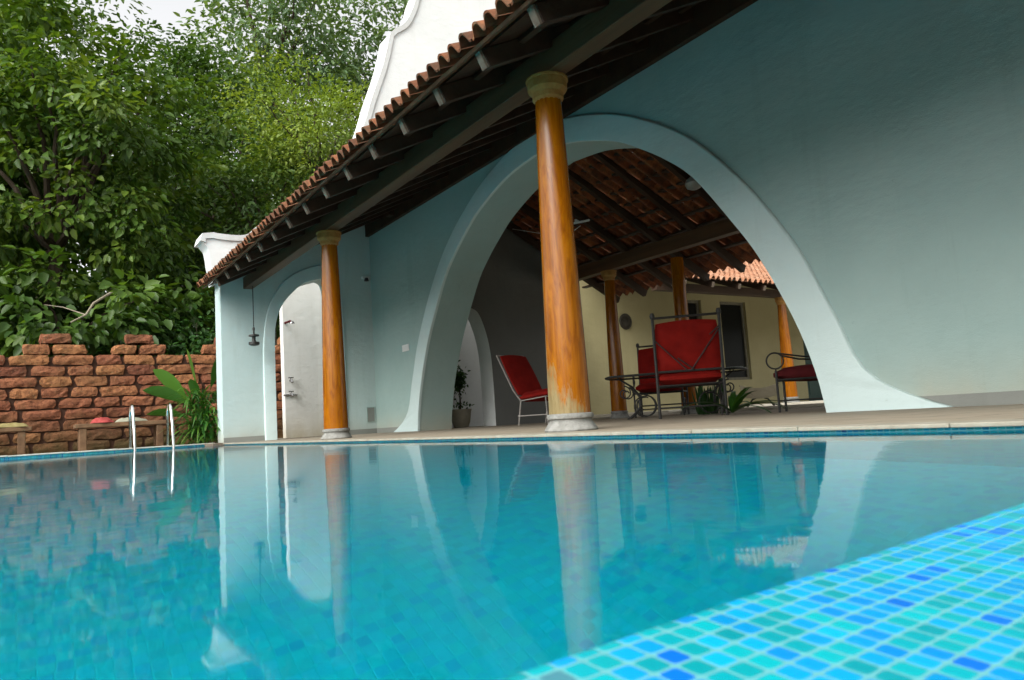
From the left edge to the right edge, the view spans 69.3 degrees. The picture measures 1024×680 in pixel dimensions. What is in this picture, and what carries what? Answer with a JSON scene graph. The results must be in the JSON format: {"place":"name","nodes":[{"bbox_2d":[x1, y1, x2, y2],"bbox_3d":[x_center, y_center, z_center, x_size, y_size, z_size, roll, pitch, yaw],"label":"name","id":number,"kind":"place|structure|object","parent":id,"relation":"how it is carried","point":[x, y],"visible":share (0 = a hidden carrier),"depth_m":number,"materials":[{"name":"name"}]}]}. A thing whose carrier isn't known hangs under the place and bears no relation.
{"place":"outdoors","nodes":[
{"label":"outdoors","id":0,"kind":"place"},
{"bbox_2d":[0,445,204,459],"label":"pool end","id":1,"kind":"structure","parent":0,"point":[37,456],"depth_m":11.40,"materials":[{"name":"tile"}]},
{"bbox_2d":[3,0,403,291],"label":"sky","id":2,"kind":"structure","parent":0,"point":[162,11],"materials":[{"name":"white"}]},
{"bbox_2d":[277,436,319,438],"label":"shower floor","id":3,"kind":"structure","parent":0,"point":[297,437],"depth_m":13.90,"materials":[{"name":"stone"}]},
{"bbox_2d":[279,283,323,437],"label":"shower wall","id":4,"kind":"structure","parent":3,"relation":"on","point":[301,353],"depth_m":14.82,"materials":[{"name":"paint"}]},
{"bbox_2d":[283,391,296,396],"bbox_3d":[-4.335,1.059,14.533,0.260,0.124,0.162,0,-7,-34],"label":"wall tap","id":5,"kind":"object","parent":4,"relation":"attached to","point":[291,394],"depth_m":14.54,"materials":[{"name":"silver metal"}]},
{"bbox_2d":[0,430,1023,679],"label":"pool water","id":6,"kind":"structure","parent":0,"point":[444,560],"depth_m":0.89,"materials":[{"name":"blue liquid"}]},
{"bbox_2d":[251,404,1023,441],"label":"deck","id":7,"kind":"structure","parent":0,"point":[805,416],"depth_m":5.19,"materials":[{"name":"stone"}]},
{"bbox_2d":[452,360,474,427],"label":"potted shrub","id":8,"kind":"object","parent":7,"relation":"on","point":[461,418],"visible":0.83,"depth_m":13.77,"materials":[{"name":"green plant"}]},
{"bbox_2d":[496,355,548,425],"bbox_3d":[0.359,0.726,11.179,0.980,1.093,0.639,-9,-8,42],"label":"reclining chair","id":9,"kind":"object","parent":7,"relation":"on","point":[523,378],"visible":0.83,"depth_m":11.23,"materials":[{"name":"fabric"}]},
{"bbox_2d":[194,0,1023,442],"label":"pool house","id":10,"kind":"structure","parent":7,"relation":"on","point":[854,168],"depth_m":6.68,"materials":[{"name":"blue paint"}]},
{"bbox_2d":[248,286,259,345],"bbox_3d":[-4.339,-0.405,12.419,0.176,1.020,0.176,0,-7,-34],"label":"hanging lamp","id":11,"kind":"object","parent":10,"relation":"hanging from","point":[253,342],"visible":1,"depth_m":12.36,"materials":[{"name":"metal"}]},
{"bbox_2d":[362,276,368,281],"bbox_3d":[-2.740,-1.151,13.908,0.140,0.097,0.115,0,-7,-34],"label":"wall spotlight","id":12,"kind":"object","parent":10,"relation":"attached to","point":[365,278],"depth_m":13.89,"materials":[{"name":"grey plastic"}]},
{"bbox_2d":[366,407,375,421],"bbox_3d":[-2.605,1.378,13.686,0.164,0.284,0.011,0,-7,-34],"label":"step light","id":13,"kind":"object","parent":10,"relation":"attached to","point":[370,414],"visible":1,"depth_m":13.69,"materials":[{"name":"white paint"}]},
{"bbox_2d":[402,344,408,351],"bbox_3d":[-1.830,0.136,12.712,0.017,0.115,0.260,0,-7,-34],"label":"switch plate","id":14,"kind":"object","parent":10,"relation":"attached to","point":[405,347],"visible":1,"depth_m":12.70,"materials":[{"name":"grey plastic"}]},
{"bbox_2d":[574,219,589,223],"bbox_3d":[1.117,-2.046,12.620,0.050,0.197,0.599,0,-7,-34],"label":"tube light","id":15,"kind":"object","parent":10,"relation":"attached to","point":[578,221],"visible":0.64,"depth_m":12.54,"materials":[{"name":"white glass"}]},
{"bbox_2d":[685,176,700,189],"bbox_3d":[2.594,-2.281,10.590,0.246,0.270,0.250,0,-7,-34],"label":"ceiling lamp","id":16,"kind":"object","parent":10,"relation":"attached to","point":[691,183],"visible":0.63,"depth_m":10.51,"materials":[{"name":"white glass"}]},
{"bbox_2d":[632,343,689,417],"bbox_3d":[2.348,0.597,11.741,0.800,1.216,0.718,-6,-6,19],"label":"iron armchair","id":17,"kind":"object","parent":7,"relation":"on","point":[645,358],"visible":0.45,"depth_m":11.93,"materials":[{"name":"red fabric"}]},
{"bbox_2d":[605,367,747,418],"bbox_3d":[2.303,0.766,10.362,1.948,0.615,1.038,-5,-6,12],"label":"glass table","id":18,"kind":"object","parent":7,"relation":"on","point":[728,370],"visible":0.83,"depth_m":10.20,"materials":[{"name":"grey"}]},
{"bbox_2d":[649,307,728,418],"bbox_3d":[2.070,0.295,8.710,0.800,1.216,0.719,-5,-6,10],"label":"iron armchair","id":19,"kind":"object","parent":7,"relation":"on","point":[688,353],"visible":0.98,"depth_m":8.46,"materials":[{"name":"red fabric"}]},
{"bbox_2d":[691,377,724,414],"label":"snake plant","id":20,"kind":"object","parent":7,"relation":"on","point":[704,398],"visible":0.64,"depth_m":10.22,"materials":[{"name":"green plant"}]},
{"bbox_2d":[628,403,824,416],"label":"courtyard kerb","id":21,"kind":"structure","parent":7,"relation":"on","point":[765,407],"depth_m":11.29,"materials":[{"name":"stone"}]},
{"bbox_2d":[682,387,789,412],"bbox_3d":[2.558,0.716,8.385,1.199,0.355,0.940,-6,-6,20],"label":"agave plant","id":22,"kind":"object","parent":7,"relation":"on","point":[735,400],"visible":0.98,"depth_m":8.27,"materials":[{"name":"green plant"}]},
{"bbox_2d":[766,352,822,411],"bbox_3d":[3.486,0.402,7.825,1.484,0.639,0.510,-6,-6,19],"label":"armchair","id":23,"kind":"object","parent":7,"relation":"on","point":[806,372],"visible":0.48,"depth_m":7.80,"materials":[{"name":"red fabric"}]},
{"label":"courtyard floor","id":24,"kind":"structure","parent":0,"visible":0},
{"bbox_2d":[579,259,823,417],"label":"courtyard wing","id":25,"kind":"structure","parent":24,"relation":"on","point":[758,325],"depth_m":17.75,"materials":[{"name":"beige paint"}]},
{"bbox_2d":[619,313,631,329],"bbox_3d":[2.672,-0.435,17.356,0.380,0.380,0.045,0,-7,-34],"label":"wall plaque","id":26,"kind":"object","parent":25,"relation":"attached to","point":[625,321],"depth_m":17.34,"materials":[{"name":"brown metal"}]},
{"bbox_2d":[687,300,699,319],"bbox_3d":[4.417,0.017,18.618,0.950,2.070,0.070,0,-7,-34],"label":"window","id":27,"kind":"structure","parent":25,"relation":"in","point":[693,306],"depth_m":18.87,"materials":[{"name":"black glass"}]},
{"bbox_2d":[720,302,749,379],"bbox_3d":[5.825,0.027,19.553,1.010,2.070,0.070,0,-7,-34],"label":"window","id":28,"kind":"structure","parent":25,"relation":"in","point":[732,315],"depth_m":19.61,"materials":[{"name":"black glass"}]},
{"bbox_2d":[803,340,822,400],"bbox_3d":[9.115,0.465,21.635,2.070,2.683,0.075,0,-7,-34],"label":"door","id":29,"kind":"structure","parent":25,"relation":"in","point":[814,391],"depth_m":21.14,"materials":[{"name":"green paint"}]},
{"label":"ground","id":30,"kind":"structure","parent":0,"visible":0},
{"bbox_2d":[12,270,91,290],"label":"dark bush","id":31,"kind":"object","parent":30,"relation":"on","point":[76,283],"visible":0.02,"depth_m":25.21,"materials":[{"name":"green plant"}]},
{"bbox_2d":[14,169,115,354],"bbox_3d":[-15.545,-0.934,25.588,5.815,9.623,6.973,-5,-6,16],"label":"dark bush","id":32,"kind":"object","parent":30,"relation":"on","point":[66,276],"depth_m":24.91,"materials":[{"name":"green plant"}]},
{"bbox_2d":[0,0,134,289],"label":"broadleaf tree","id":33,"kind":"object","parent":30,"relation":"on","point":[61,172],"visible":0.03,"depth_m":21.49,"materials":[{"name":"green plant"}]},
{"bbox_2d":[0,0,194,297],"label":"tall tree","id":34,"kind":"object","parent":30,"relation":"on","point":[80,11],"visible":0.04,"depth_m":35.94,"materials":[{"name":"green plant"}]},
{"bbox_2d":[82,330,122,356],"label":"dark bush","id":35,"kind":"object","parent":30,"relation":"on","point":[105,353],"visible":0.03,"depth_m":17.75,"materials":[{"name":"green plant"}]},
{"bbox_2d":[0,244,215,356],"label":"broadleaf tree","id":36,"kind":"object","parent":30,"relation":"on","point":[106,327],"visible":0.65,"depth_m":17.19,"materials":[{"name":"green plant"}]},
{"bbox_2d":[44,292,112,322],"bbox_3d":[-8.478,-0.714,15.071,0.816,0.964,1.623,-6,-6,21],"label":"dead branch","id":37,"kind":"object","parent":36,"relation":"attached to","point":[96,301],"visible":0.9,"depth_m":14.47,"materials":[{"name":"grey wood"}]},
{"bbox_2d":[0,0,255,355],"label":"broadleaf tree","id":38,"kind":"object","parent":30,"relation":"on","point":[85,111],"visible":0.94,"depth_m":18.32,"materials":[{"name":"green plant"}]},
{"bbox_2d":[69,176,211,354],"bbox_3d":[-11.950,-0.998,24.290,6.067,8.914,6.152,0,-7,-34],"label":"dark bush","id":39,"kind":"object","parent":30,"relation":"on","point":[109,288],"visible":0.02,"depth_m":23.74,"materials":[{"name":"green plant"}]},
{"bbox_2d":[0,333,282,455],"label":"laterite wall","id":40,"kind":"structure","parent":30,"relation":"on","point":[51,401],"depth_m":13.85,"materials":[{"name":"brown brick"}]},
{"bbox_2d":[89,305,209,356],"bbox_3d":[-8.864,0.917,18.501,3.303,3.552,3.558,-5,-6,16],"label":"dark bush","id":41,"kind":"object","parent":30,"relation":"on","point":[160,337],"visible":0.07,"depth_m":18.08,"materials":[{"name":"green plant"}]},
{"bbox_2d":[46,19,274,277],"bbox_3d":[-12.737,-4.318,27.735,7.017,16.329,7.606,-5,-6,15],"label":"leafy tree","id":42,"kind":"object","parent":30,"relation":"on","point":[182,55],"visible":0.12,"depth_m":27.51,"materials":[{"name":"green plant"}]},
{"bbox_2d":[50,51,296,354],"bbox_3d":[-10.760,-2.945,25.593,8.019,12.941,9.297,-5,-6,14],"label":"leafy tree","id":43,"kind":"object","parent":30,"relation":"on","point":[215,195],"visible":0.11,"depth_m":24.06,"materials":[{"name":"green plant"}]},
{"bbox_2d":[156,291,215,355],"bbox_3d":[-7.632,0.676,18.723,3.356,3.888,3.172,-4,-6,6],"label":"dark bush","id":44,"kind":"object","parent":30,"relation":"on","point":[211,336],"visible":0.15,"depth_m":18.17,"materials":[{"name":"green plant"}]},
{"bbox_2d":[181,400,220,442],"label":"lily clump","id":45,"kind":"object","parent":30,"relation":"on","point":[204,423],"visible":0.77,"depth_m":12.58,"materials":[{"name":"green plant"}]},
{"bbox_2d":[143,108,330,344],"bbox_3d":[-8.100,-2.295,24.258,6.431,11.045,6.554,-4,-6,4],"label":"leafy tree","id":46,"kind":"object","parent":30,"relation":"on","point":[271,176],"visible":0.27,"depth_m":23.05,"materials":[{"name":"green plant"}]},
{"bbox_2d":[138,7,355,290],"bbox_3d":[-10.912,-4.894,29.442,8.330,17.662,8.202,-5,-6,11],"label":"leafy tree","id":47,"kind":"object","parent":30,"relation":"on","point":[236,66],"visible":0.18,"depth_m":29.37,"materials":[{"name":"green plant"}]},
{"bbox_2d":[157,0,385,220],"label":"tall tree","id":48,"kind":"object","parent":30,"relation":"on","point":[286,19],"visible":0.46,"depth_m":38.63,"materials":[{"name":"green plant"}]},
{"bbox_2d":[204,37,369,205],"bbox_3d":[-6.564,-3.697,24.948,6.849,13.750,6.544,-4,-6,8],"label":"yellow green tree","id":49,"kind":"object","parent":30,"relation":"on","point":[336,103],"visible":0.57,"depth_m":24.13,"materials":[{"name":"green plant"}]},
{"bbox_2d":[244,0,408,141],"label":"tall tree","id":50,"kind":"object","parent":30,"relation":"on","point":[375,33],"visible":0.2,"depth_m":41.96,"materials":[{"name":"green plant"}]},
{"bbox_2d":[28,70,718,331],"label":"wood","id":51,"kind":"object","parent":30,"relation":"on","point":[87,274],"depth_m":50.13,"materials":[{"name":"green plant"}]},
{"bbox_2d":[223,419,1023,443],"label":"pool coping","id":52,"kind":"object","parent":30,"relation":"on","point":[950,424],"visible":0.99,"depth_m":3.41,"materials":[{"name":"beige stone"}]},
{"label":"terrace","id":53,"kind":"structure","parent":0,"visible":0},
{"bbox_2d":[0,426,31,454],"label":"stone bench","id":54,"kind":"object","parent":53,"relation":"on","point":[21,440],"visible":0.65,"depth_m":11.92,"materials":[{"name":"stone"}]},
{"bbox_2d":[0,422,27,427],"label":"folded towel","id":55,"kind":"object","parent":54,"relation":"on","point":[6,425],"visible":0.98,"depth_m":11.91,"materials":[{"name":"yellow fabric"}]},
{"bbox_2d":[0,443,208,456],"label":"coping","id":56,"kind":"object","parent":53,"relation":"on","point":[99,450],"visible":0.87,"depth_m":11.49,"materials":[{"name":"stone"}]},
{"bbox_2d":[129,402,174,450],"bbox_3d":[-5.841,1.626,12.004,0.603,1.209,0.601,0,-7,-34],"label":"pool ladder","id":57,"kind":"object","parent":56,"relation":"attached to","point":[132,416],"visible":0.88,"depth_m":12.07,"materials":[{"name":"silver metal"}]},
{"bbox_2d":[73,420,165,450],"bbox_3d":[-6.796,1.675,12.899,1.440,0.482,0.440,0,-7,-34],"label":"stone bench","id":58,"kind":"object","parent":53,"relation":"on","point":[157,429],"visible":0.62,"depth_m":12.70,"materials":[{"name":"stone"}]},
{"bbox_2d":[90,417,113,423],"bbox_3d":[-7.029,1.370,12.692,0.367,0.098,0.352,0,-7,-34],"label":"folded towel","id":59,"kind":"object","parent":58,"relation":"on","point":[103,420],"visible":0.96,"depth_m":12.59,"materials":[{"name":"red fabric"}]},
{"bbox_2d":[115,417,147,421],"bbox_3d":[-6.669,1.388,12.964,0.518,0.075,0.374,0,-7,-34],"label":"folded towel","id":60,"kind":"object","parent":58,"relation":"on","point":[127,419],"visible":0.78,"depth_m":12.87,"materials":[{"name":"white fabric"}]},
{"bbox_2d":[143,350,216,443],"bbox_3d":[-5.826,1.004,13.273,1.475,1.757,0.486,-3,-6,-5],"label":"canna plant","id":61,"kind":"object","parent":53,"relation":"on","point":[170,382],"visible":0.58,"depth_m":13.34,"materials":[{"name":"green plant"}]},
{"bbox_2d":[156,385,217,444],"bbox_3d":[-5.563,1.411,12.835,1.272,1.234,1.256,0,-7,-34],"label":"lily clump","id":62,"kind":"object","parent":53,"relation":"on","point":[193,432],"visible":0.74,"depth_m":12.75,"materials":[{"name":"green plant"}]},
{"label":"pool floor","id":63,"kind":"structure","parent":0,"visible":0},
{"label":"pool side","id":64,"kind":"structure","parent":63,"relation":"on","visible":0},
{"bbox_2d":[205,443,223,445],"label":"coping slab","id":65,"kind":"structure","parent":64,"relation":"on","point":[213,444],"depth_m":11.91,"materials":[{"name":"beige stone"}]},
{"bbox_2d":[224,426,1023,444],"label":"tile band","id":66,"kind":"object","parent":64,"relation":"attached to","point":[885,430],"depth_m":3.36,"materials":[{"name":"tile"}]},
{"bbox_2d":[500,503,1023,679],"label":"pool ledge","id":67,"kind":"object","parent":64,"relation":"attached to","point":[947,604],"depth_m":0.47,"materials":[{"name":"tile"}]}
]}

